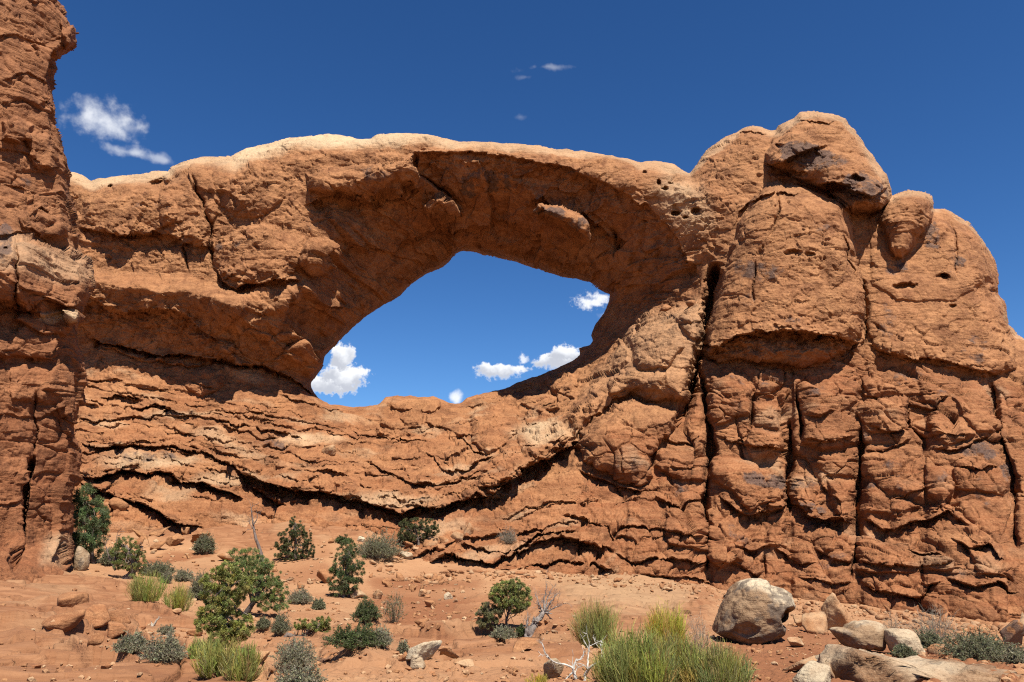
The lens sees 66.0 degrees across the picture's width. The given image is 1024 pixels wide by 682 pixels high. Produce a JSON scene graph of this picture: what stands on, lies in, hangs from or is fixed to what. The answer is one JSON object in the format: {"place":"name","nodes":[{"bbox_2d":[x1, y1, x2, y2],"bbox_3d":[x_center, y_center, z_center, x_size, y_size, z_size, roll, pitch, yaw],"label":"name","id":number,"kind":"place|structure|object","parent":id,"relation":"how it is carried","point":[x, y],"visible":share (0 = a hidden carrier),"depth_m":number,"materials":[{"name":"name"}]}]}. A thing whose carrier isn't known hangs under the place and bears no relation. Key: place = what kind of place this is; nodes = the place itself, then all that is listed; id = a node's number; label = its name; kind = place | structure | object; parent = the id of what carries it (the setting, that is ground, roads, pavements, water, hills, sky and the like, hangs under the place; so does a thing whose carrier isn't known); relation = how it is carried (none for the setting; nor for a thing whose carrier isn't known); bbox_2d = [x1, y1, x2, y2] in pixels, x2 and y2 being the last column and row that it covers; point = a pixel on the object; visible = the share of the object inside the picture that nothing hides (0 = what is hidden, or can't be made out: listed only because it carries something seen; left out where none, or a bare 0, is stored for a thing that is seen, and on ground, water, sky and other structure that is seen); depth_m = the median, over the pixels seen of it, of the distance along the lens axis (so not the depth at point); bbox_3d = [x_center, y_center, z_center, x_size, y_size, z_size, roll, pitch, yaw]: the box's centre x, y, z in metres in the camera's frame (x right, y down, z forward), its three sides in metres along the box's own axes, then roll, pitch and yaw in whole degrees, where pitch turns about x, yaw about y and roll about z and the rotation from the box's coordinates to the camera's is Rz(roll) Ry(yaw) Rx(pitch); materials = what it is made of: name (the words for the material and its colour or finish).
{"place":"outdoors","nodes":[
{"label":"outdoors","id":0,"kind":"place"},
{"bbox_2d":[72,270,715,575],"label":"rocky slope","id":1,"kind":"structure","parent":0,"point":[555,469],"depth_m":72.83,"materials":[{"name":"stone"}]},
{"bbox_2d":[108,497,128,510],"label":"boulder","id":2,"kind":"object","parent":1,"relation":"on","point":[115,503],"visible":1,"depth_m":63.39,"materials":[{"name":"stone"}]},
{"bbox_2d":[321,445,335,455],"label":"stone","id":3,"kind":"object","parent":1,"relation":"on","point":[330,450],"visible":0.97,"depth_m":75.55,"materials":[{"name":"brown stone"}]},
{"bbox_2d":[68,133,718,411],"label":"rock arch","id":4,"kind":"object","parent":1,"relation":"on","point":[296,259],"visible":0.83,"depth_m":88.55,"materials":[{"name":"stone"}]},
{"bbox_2d":[397,517,440,544],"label":"juniper","id":5,"kind":"object","parent":1,"relation":"on","point":[408,532],"visible":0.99,"depth_m":59.24,"materials":[{"name":"green plant"}]},
{"bbox_2d":[423,536,437,546],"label":"boulder","id":6,"kind":"object","parent":1,"relation":"on","point":[430,541],"visible":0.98,"depth_m":58.97,"materials":[{"name":"stone"}]},
{"bbox_2d":[450,531,463,541],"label":"boulder","id":7,"kind":"object","parent":1,"relation":"on","point":[457,536],"visible":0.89,"depth_m":59.69,"materials":[{"name":"stone"}]},
{"bbox_2d":[463,522,473,538],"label":"boulder","id":8,"kind":"object","parent":1,"relation":"on","point":[469,529],"visible":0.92,"depth_m":60.23,"materials":[{"name":"stone"}]},
{"bbox_2d":[495,522,516,543],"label":"dry bush","id":9,"kind":"object","parent":1,"relation":"on","point":[510,537],"visible":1,"depth_m":60.59,"materials":[{"name":"grey plant"}]},
{"bbox_2d":[0,521,1023,681],"bbox_3d":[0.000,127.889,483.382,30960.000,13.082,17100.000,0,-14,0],"label":"ground","id":10,"kind":"structure","parent":0,"point":[51,650],"depth_m":26.49,"materials":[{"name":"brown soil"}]},
{"bbox_2d":[0,0,95,582],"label":"cliff","id":11,"kind":"structure","parent":10,"relation":"on","point":[47,283],"depth_m":44.89,"materials":[{"name":"stone"}]},
{"bbox_2d":[42,609,85,632],"bbox_3d":[-10.536,6.564,18.474,0.864,0.517,0.869,-12,-19,39],"label":"boulder","id":12,"kind":"object","parent":10,"relation":"on","point":[67,621],"visible":0.97,"depth_m":18.23,"materials":[{"name":"stone"}]},
{"bbox_2d":[57,591,88,607],"bbox_3d":[-13.384,7.996,23.779,0.757,0.816,1.211,0,-14,0],"label":"boulder","id":13,"kind":"object","parent":10,"relation":"on","point":[70,599],"visible":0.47,"depth_m":23.63,"materials":[{"name":"stone"}]},
{"bbox_2d":[73,546,89,570],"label":"boulder","id":14,"kind":"object","parent":10,"relation":"on","point":[81,561],"visible":0.95,"depth_m":44.22,"materials":[{"name":"stone"}]},
{"bbox_2d":[72,482,111,563],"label":"evergreen","id":15,"kind":"object","parent":10,"relation":"on","point":[95,527],"visible":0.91,"depth_m":47.77,"materials":[{"name":"green plant"}]},
{"bbox_2d":[87,633,104,645],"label":"boulder","id":16,"kind":"object","parent":10,"relation":"on","point":[96,639],"visible":1,"depth_m":13.70,"materials":[{"name":"stone"}]},
{"bbox_2d":[83,604,110,628],"bbox_3d":[-10.378,6.869,19.581,0.619,0.630,1.007,12,-19,-39],"label":"boulder","id":17,"kind":"object","parent":10,"relation":"on","point":[97,615],"visible":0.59,"depth_m":19.33,"materials":[{"name":"stone"}]},
{"bbox_2d":[97,545,123,565],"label":"sagebrush","id":18,"kind":"object","parent":10,"relation":"on","point":[104,561],"visible":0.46,"depth_m":47.03,"materials":[{"name":"green plant"}]},
{"bbox_2d":[107,621,125,638],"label":"boulder","id":19,"kind":"object","parent":10,"relation":"on","point":[114,629],"visible":0.99,"depth_m":18.57,"materials":[{"name":"stone"}]},
{"bbox_2d":[109,610,130,623],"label":"boulder","id":20,"kind":"object","parent":10,"relation":"on","point":[120,616],"visible":0.54,"depth_m":20.27,"materials":[{"name":"stone"}]},
{"bbox_2d":[105,527,151,578],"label":"juniper","id":21,"kind":"object","parent":10,"relation":"on","point":[132,562],"visible":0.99,"depth_m":42.52,"materials":[{"name":"green plant"}]},
{"bbox_2d":[111,627,148,653],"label":"sagebrush","id":22,"kind":"object","parent":10,"relation":"on","point":[130,643],"visible":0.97,"depth_m":12.96,"materials":[{"name":"green plant"}]},
{"bbox_2d":[123,568,168,601],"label":"broom shrub","id":23,"kind":"object","parent":10,"relation":"on","point":[140,590],"visible":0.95,"depth_m":30.52,"materials":[{"name":"green plant"}]},
{"bbox_2d":[137,558,177,575],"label":"sagebrush","id":24,"kind":"object","parent":10,"relation":"on","point":[161,568],"visible":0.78,"depth_m":44.78,"materials":[{"name":"green plant"}]},
{"bbox_2d":[150,540,167,549],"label":"boulder","id":25,"kind":"object","parent":10,"relation":"on","point":[158,545],"visible":0.88,"depth_m":55.01,"materials":[{"name":"stone"}]},
{"bbox_2d":[149,526,169,535],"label":"boulder","id":26,"kind":"object","parent":10,"relation":"on","point":[159,532],"visible":1,"depth_m":59.43,"materials":[{"name":"stone"}]},
{"bbox_2d":[135,624,188,663],"bbox_3d":[-5.412,4.750,12.371,0.789,0.581,0.791,0,-14,0],"label":"sagebrush","id":27,"kind":"object","parent":10,"relation":"on","point":[169,650],"visible":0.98,"depth_m":12.20,"materials":[{"name":"green plant"}]},
{"bbox_2d":[156,623,175,634],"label":"sagebrush","id":28,"kind":"object","parent":10,"relation":"on","point":[165,629],"visible":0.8,"depth_m":21.89,"materials":[{"name":"green plant"}]},
{"bbox_2d":[160,568,172,583],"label":"sagebrush","id":29,"kind":"object","parent":10,"relation":"on","point":[166,574],"visible":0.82,"depth_m":42.53,"materials":[{"name":"green plant"}]},
{"bbox_2d":[166,533,184,545],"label":"boulder","id":30,"kind":"object","parent":10,"relation":"on","point":[175,539],"visible":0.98,"depth_m":56.78,"materials":[{"name":"stone"}]},
{"bbox_2d":[161,580,193,610],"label":"broom shrub","id":31,"kind":"object","parent":10,"relation":"on","point":[180,599],"visible":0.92,"depth_m":30.85,"materials":[{"name":"green plant"}]},
{"bbox_2d":[172,567,196,581],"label":"sagebrush","id":32,"kind":"object","parent":10,"relation":"on","point":[184,575],"visible":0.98,"depth_m":44.11,"materials":[{"name":"green plant"}]},
{"bbox_2d":[186,629,202,636],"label":"rock","id":33,"kind":"object","parent":10,"relation":"on","point":[192,632],"visible":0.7,"depth_m":22.16,"materials":[{"name":"stone"}]},
{"bbox_2d":[186,636,213,658],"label":"broom shrub","id":34,"kind":"object","parent":10,"relation":"on","point":[191,649],"visible":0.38,"depth_m":12.53,"materials":[{"name":"green plant"}]},
{"bbox_2d":[190,532,210,541],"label":"boulder","id":35,"kind":"object","parent":10,"relation":"on","point":[195,536],"visible":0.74,"depth_m":57.38,"materials":[{"name":"stone"}]},
{"bbox_2d":[188,568,213,599],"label":"sagebrush","id":36,"kind":"object","parent":10,"relation":"on","point":[196,588],"visible":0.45,"depth_m":35.00,"materials":[{"name":"green plant"}]},
{"bbox_2d":[190,531,217,553],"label":"sagebrush","id":37,"kind":"object","parent":10,"relation":"on","point":[204,544],"visible":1,"depth_m":54.59,"materials":[{"name":"green plant"}]},
{"bbox_2d":[190,630,244,678],"bbox_3d":[-4.337,4.630,11.746,0.860,0.679,0.786,6,-16,-22],"label":"broom shrub","id":38,"kind":"object","parent":10,"relation":"on","point":[209,661],"visible":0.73,"depth_m":11.57,"materials":[{"name":"green plant"}]},
{"bbox_2d":[193,560,256,647],"bbox_3d":[-6.396,5.938,17.669,1.414,2.029,0.865,0,-14,0],"label":"juniper","id":39,"kind":"object","parent":10,"relation":"on","point":[219,603],"visible":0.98,"depth_m":17.54,"materials":[{"name":"green plant"}]},
{"bbox_2d":[217,552,234,560],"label":"rock","id":40,"kind":"object","parent":10,"relation":"on","point":[224,556],"visible":0.77,"depth_m":52.85,"materials":[{"name":"stone"}]},
{"bbox_2d":[217,640,266,681],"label":"broom shrub","id":41,"kind":"object","parent":10,"relation":"on","point":[247,669],"visible":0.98,"depth_m":11.25,"materials":[{"name":"green plant"}]},
{"bbox_2d":[243,498,264,560],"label":"dead tree","id":42,"kind":"object","parent":10,"relation":"on","point":[256,539],"visible":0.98,"depth_m":53.14,"materials":[{"name":"grey wood"}]},
{"bbox_2d":[226,547,291,613],"bbox_3d":[-9.657,9.227,30.023,2.430,2.714,1.701,-4,-15,16],"label":"juniper","id":43,"kind":"object","parent":10,"relation":"on","point":[262,570],"visible":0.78,"depth_m":29.84,"materials":[{"name":"green plant"}]},
{"bbox_2d":[255,651,269,661],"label":"stone","id":44,"kind":"object","parent":10,"relation":"on","point":[265,654],"visible":0.37,"depth_m":12.68,"materials":[{"name":"brown stone"}]},
{"bbox_2d":[255,616,270,629],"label":"sagebrush","id":45,"kind":"object","parent":10,"relation":"on","point":[263,623],"visible":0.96,"depth_m":24.01,"materials":[{"name":"green plant"}]},
{"bbox_2d":[269,607,293,635],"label":"sagebrush","id":46,"kind":"object","parent":10,"relation":"on","point":[279,626],"visible":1,"depth_m":23.27,"materials":[{"name":"green plant"}]},
{"bbox_2d":[273,516,314,560],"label":"juniper","id":47,"kind":"object","parent":10,"relation":"on","point":[284,549],"visible":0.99,"depth_m":52.75,"materials":[{"name":"green plant"}]},
{"bbox_2d":[268,630,322,671],"bbox_3d":[-3.857,5.521,14.070,0.999,0.759,0.822,4,-15,-16],"label":"sagebrush","id":48,"kind":"object","parent":10,"relation":"on","point":[294,651],"visible":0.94,"depth_m":13.99,"materials":[{"name":"green plant"}]},
{"bbox_2d":[285,585,312,603],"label":"sagebrush","id":49,"kind":"object","parent":10,"relation":"on","point":[302,597],"visible":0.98,"depth_m":37.48,"materials":[{"name":"green plant"}]},
{"bbox_2d":[274,660,327,681],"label":"sagebrush","id":50,"kind":"object","parent":10,"relation":"on","point":[300,675],"visible":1,"depth_m":11.33,"materials":[{"name":"green plant"}]},
{"bbox_2d":[283,616,331,636],"bbox_3d":[-5.834,8.178,22.521,1.356,0.646,0.562,0,-14,0],"label":"juniper","id":51,"kind":"object","parent":10,"relation":"on","point":[311,627],"visible":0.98,"depth_m":22.43,"materials":[{"name":"green plant"}]},
{"bbox_2d":[310,597,325,609],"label":"sagebrush","id":52,"kind":"object","parent":10,"relation":"on","point":[319,604],"visible":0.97,"depth_m":34.30,"materials":[{"name":"green plant"}]},
{"bbox_2d":[316,569,333,582],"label":"boulder","id":53,"kind":"object","parent":10,"relation":"on","point":[322,574],"visible":0.75,"depth_m":46.25,"materials":[{"name":"stone"}]},
{"bbox_2d":[317,652,337,661],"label":"rock","id":54,"kind":"object","parent":10,"relation":"on","point":[329,656],"visible":0.85,"depth_m":15.38,"materials":[{"name":"stone"}]},
{"bbox_2d":[326,538,365,597],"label":"juniper","id":55,"kind":"object","parent":10,"relation":"on","point":[346,578],"visible":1,"depth_m":41.15,"materials":[{"name":"green plant"}]},
{"bbox_2d":[321,618,384,649],"bbox_3d":[-2.982,5.603,15.131,1.216,0.556,1.143,-6,-16,22],"label":"leafy shrub","id":56,"kind":"object","parent":10,"relation":"on","point":[349,637],"visible":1,"depth_m":14.93,"materials":[{"name":"green plant"}]},
{"bbox_2d":[349,586,366,598],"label":"boulder","id":57,"kind":"object","parent":10,"relation":"on","point":[359,593],"visible":0.77,"depth_m":40.93,"materials":[{"name":"stone"}]},
{"bbox_2d":[349,594,382,622],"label":"leafy shrub","id":58,"kind":"object","parent":10,"relation":"on","point":[367,611],"visible":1,"depth_m":21.08,"materials":[{"name":"green plant"}]},
{"bbox_2d":[362,623,394,647],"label":"sagebrush","id":59,"kind":"object","parent":10,"relation":"on","point":[385,639],"visible":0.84,"depth_m":15.11,"materials":[{"name":"green plant"}]},
{"bbox_2d":[354,526,408,559],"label":"sagebrush","id":60,"kind":"object","parent":10,"relation":"on","point":[376,549],"visible":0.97,"depth_m":54.36,"materials":[{"name":"green plant"}]},
{"bbox_2d":[379,587,408,623],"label":"dry bush","id":61,"kind":"object","parent":10,"relation":"on","point":[393,611],"visible":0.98,"depth_m":28.77,"materials":[{"name":"brown plant"}]},
{"bbox_2d":[395,638,409,653],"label":"sagebrush","id":62,"kind":"object","parent":10,"relation":"on","point":[403,646],"visible":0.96,"depth_m":15.29,"materials":[{"name":"green plant"}]},
{"bbox_2d":[410,655,425,669],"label":"stone","id":63,"kind":"object","parent":10,"relation":"on","point":[419,662],"visible":0.97,"depth_m":13.88,"materials":[{"name":"beige stone"}]},
{"bbox_2d":[405,640,441,660],"bbox_3d":[-1.619,5.599,14.209,0.484,0.402,0.601,-10,-18,35],"label":"boulder","id":64,"kind":"object","parent":10,"relation":"on","point":[425,650],"visible":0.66,"depth_m":14.06,"materials":[{"name":"stone"}]},
{"bbox_2d":[438,647,458,658],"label":"rock","id":65,"kind":"object","parent":10,"relation":"on","point":[448,652],"visible":1,"depth_m":13.95,"materials":[{"name":"stone"}]},
{"bbox_2d":[455,659,473,667],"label":"stone","id":66,"kind":"object","parent":10,"relation":"on","point":[464,663],"visible":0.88,"depth_m":13.96,"materials":[{"name":"beige stone"}]},
{"bbox_2d":[475,601,504,629],"bbox_3d":[-0.620,7.742,22.015,0.878,0.948,0.566,0,-14,0],"label":"juniper","id":67,"kind":"object","parent":10,"relation":"on","point":[488,612],"visible":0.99,"depth_m":21.97,"materials":[{"name":"green plant"}]},
{"bbox_2d":[489,621,517,638],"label":"sagebrush","id":68,"kind":"object","parent":10,"relation":"on","point":[506,632],"visible":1,"depth_m":18.57,"materials":[{"name":"green plant"}]},
{"bbox_2d":[488,578,532,626],"bbox_3d":[-0.041,7.471,22.085,1.192,1.644,0.936,-7,-16,26],"label":"juniper","id":69,"kind":"object","parent":10,"relation":"on","point":[514,592],"visible":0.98,"depth_m":22.03,"materials":[{"name":"green plant"}]},
{"bbox_2d":[514,623,524,636],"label":"leafy shrub","id":70,"kind":"object","parent":10,"relation":"on","point":[520,630],"visible":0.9,"depth_m":21.66,"materials":[{"name":"green plant"}]},
{"bbox_2d":[513,637,541,651],"bbox_3d":[0.310,5.981,15.530,0.596,0.260,0.477,0,-14,0],"label":"rock slab","id":71,"kind":"object","parent":10,"relation":"on","point":[522,643],"visible":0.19,"depth_m":15.44,"materials":[{"name":"stone"}]},
{"bbox_2d":[524,672,548,681],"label":"grass tuft","id":72,"kind":"object","parent":10,"relation":"on","point":[539,678],"visible":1,"depth_m":12.06,"materials":[{"name":"yellow plant"}]},
{"bbox_2d":[521,569,571,636],"bbox_3d":[0.961,7.247,21.777,1.449,1.931,0.735,0,-14,0],"label":"dead tree","id":73,"kind":"object","parent":10,"relation":"on","point":[530,629],"visible":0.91,"depth_m":21.62,"materials":[{"name":"grey wood"}]},
{"bbox_2d":[543,658,563,678],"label":"rock","id":74,"kind":"object","parent":10,"relation":"on","point":[550,671],"visible":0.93,"depth_m":12.38,"materials":[{"name":"stone"}]},
{"bbox_2d":[536,626,604,680],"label":"dead wood","id":75,"kind":"object","parent":10,"relation":"on","point":[573,672],"visible":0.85,"depth_m":12.28,"materials":[{"name":"grey wood"}]},
{"bbox_2d":[566,594,624,648],"bbox_3d":[2.095,6.933,19.538,1.434,1.281,1.198,-8,-16,29],"label":"broom shrub","id":76,"kind":"object","parent":10,"relation":"on","point":[598,623],"visible":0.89,"depth_m":19.35,"materials":[{"name":"green plant"}]},
{"bbox_2d":[580,619,693,681],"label":"broom shrub","id":77,"kind":"object","parent":10,"relation":"on","point":[632,659],"visible":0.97,"depth_m":11.41,"materials":[{"name":"green plant"}]},
{"bbox_2d":[636,596,694,647],"bbox_3d":[3.114,5.725,15.845,1.248,1.381,0.904,0,-14,0],"label":"broom shrub","id":78,"kind":"object","parent":10,"relation":"on","point":[677,624],"visible":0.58,"depth_m":15.84,"materials":[{"name":"green plant"}]},
{"bbox_2d":[655,627,706,681],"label":"broom shrub","id":79,"kind":"object","parent":10,"relation":"on","point":[689,647],"visible":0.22,"depth_m":11.68,"materials":[{"name":"green plant"}]},
{"bbox_2d":[682,608,716,648],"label":"dry bush","id":80,"kind":"object","parent":10,"relation":"on","point":[696,632],"visible":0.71,"depth_m":19.59,"materials":[{"name":"brown plant"}]},
{"bbox_2d":[404,568,1023,641],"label":"rubble","id":81,"kind":"object","parent":10,"relation":"on","point":[872,611],"visible":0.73,"depth_m":51.18,"materials":[{"name":"stone"}]},
{"bbox_2d":[677,633,760,681],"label":"broom shrub","id":82,"kind":"object","parent":10,"relation":"on","point":[718,666],"visible":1,"depth_m":11.15,"materials":[{"name":"green plant"}]},
{"bbox_2d":[712,578,795,644],"bbox_3d":[7.020,7.867,22.900,2.323,1.896,2.381,0,-14,0],"label":"boulder","id":83,"kind":"object","parent":10,"relation":"on","point":[756,611],"visible":1,"depth_m":22.06,"materials":[{"name":"stone"}]},
{"bbox_2d":[787,637,803,646],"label":"stone","id":84,"kind":"object","parent":10,"relation":"on","point":[795,641],"visible":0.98,"depth_m":20.97,"materials":[{"name":"beige stone"}]},
{"bbox_2d":[793,615,802,626],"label":"boulder","id":85,"kind":"object","parent":10,"relation":"on","point":[797,620],"visible":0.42,"depth_m":28.10,"materials":[{"name":"stone"}]},
{"bbox_2d":[782,655,816,670],"bbox_3d":[4.872,5.402,13.166,0.733,0.277,0.407,-5,-15,20],"label":"rock slab","id":86,"kind":"object","parent":10,"relation":"on","point":[799,665],"visible":0.48,"depth_m":13.14,"materials":[{"name":"stone"}]},
{"bbox_2d":[792,660,830,681],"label":"boulder","id":87,"kind":"object","parent":10,"relation":"on","point":[812,671],"visible":1,"depth_m":11.50,"materials":[{"name":"stone"}]},
{"bbox_2d":[801,611,827,633],"bbox_3d":[9.915,9.271,25.748,0.861,0.822,0.689,0,-14,0],"label":"boulder","id":88,"kind":"object","parent":10,"relation":"on","point":[815,622],"visible":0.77,"depth_m":25.70,"materials":[{"name":"stone"}]},
{"bbox_2d":[621,111,1023,622],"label":"rock butte","id":89,"kind":"object","parent":10,"relation":"on","point":[849,429],"visible":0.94,"depth_m":70.23,"materials":[{"name":"stone"}]},
{"bbox_2d":[821,593,851,629],"bbox_3d":[11.357,9.470,27.463,1.009,1.398,1.145,-8,-16,28],"label":"boulder","id":90,"kind":"object","parent":10,"relation":"on","point":[833,609],"visible":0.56,"depth_m":27.12,"materials":[{"name":"stone"}]},
{"bbox_2d":[829,620,886,650],"bbox_3d":[7.971,6.774,18.139,1.247,0.671,0.938,0,-14,0],"label":"rock slab","id":91,"kind":"object","parent":10,"relation":"on","point":[865,634],"visible":0.94,"depth_m":17.79,"materials":[{"name":"stone"}]},
{"bbox_2d":[883,606,900,628],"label":"dry bush","id":92,"kind":"object","parent":10,"relation":"on","point":[890,623],"visible":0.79,"depth_m":26.98,"materials":[{"name":"brown plant"}]},
{"bbox_2d":[889,642,919,657],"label":"sagebrush","id":93,"kind":"object","parent":10,"relation":"on","point":[900,650],"visible":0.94,"depth_m":16.07,"materials":[{"name":"green plant"}]},
{"bbox_2d":[884,628,925,652],"bbox_3d":[8.777,6.781,17.647,0.783,0.665,0.777,0,-14,0],"label":"boulder","id":94,"kind":"object","parent":10,"relation":"on","point":[893,637],"visible":0.62,"depth_m":17.40,"materials":[{"name":"stone"}]},
{"bbox_2d":[815,644,1021,681],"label":"rock ledge","id":95,"kind":"object","parent":10,"relation":"on","point":[850,663],"visible":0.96,"depth_m":11.90,"materials":[{"name":"stone"}]},
{"bbox_2d":[914,625,944,647],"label":"sagebrush","id":96,"kind":"object","parent":10,"relation":"on","point":[929,638],"visible":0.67,"depth_m":19.82,"materials":[{"name":"green plant"}]},
{"bbox_2d":[895,604,968,641],"bbox_3d":[10.992,7.336,20.481,1.622,1.089,1.790,12,-19,-40],"label":"dry bush","id":97,"kind":"object","parent":10,"relation":"on","point":[935,624],"visible":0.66,"depth_m":20.43,"materials":[{"name":"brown plant"}]},
{"bbox_2d":[926,644,948,655],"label":"stone","id":98,"kind":"object","parent":10,"relation":"on","point":[932,649],"visible":0.48,"depth_m":16.89,"materials":[{"name":"brown stone"}]},
{"bbox_2d":[933,624,1015,662],"bbox_3d":[9.498,6.130,15.981,1.568,0.758,1.473,0,-14,0],"label":"sagebrush","id":99,"kind":"object","parent":10,"relation":"on","point":[981,646],"visible":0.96,"depth_m":15.80,"materials":[{"name":"green plant"}]},
{"bbox_2d":[998,642,1023,664],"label":"sagebrush","id":100,"kind":"object","parent":10,"relation":"on","point":[1012,654],"visible":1,"depth_m":14.02,"materials":[{"name":"green plant"}]},
{"bbox_2d":[1000,620,1023,646],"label":"rock slab","id":101,"kind":"object","parent":10,"relation":"on","point":[1012,631],"visible":0.89,"depth_m":19.35,"materials":[{"name":"stone"}]},
{"bbox_2d":[52,0,1023,406],"label":"sky","id":102,"kind":"structure","parent":0,"point":[932,89],"materials":[{"name":"blue"}]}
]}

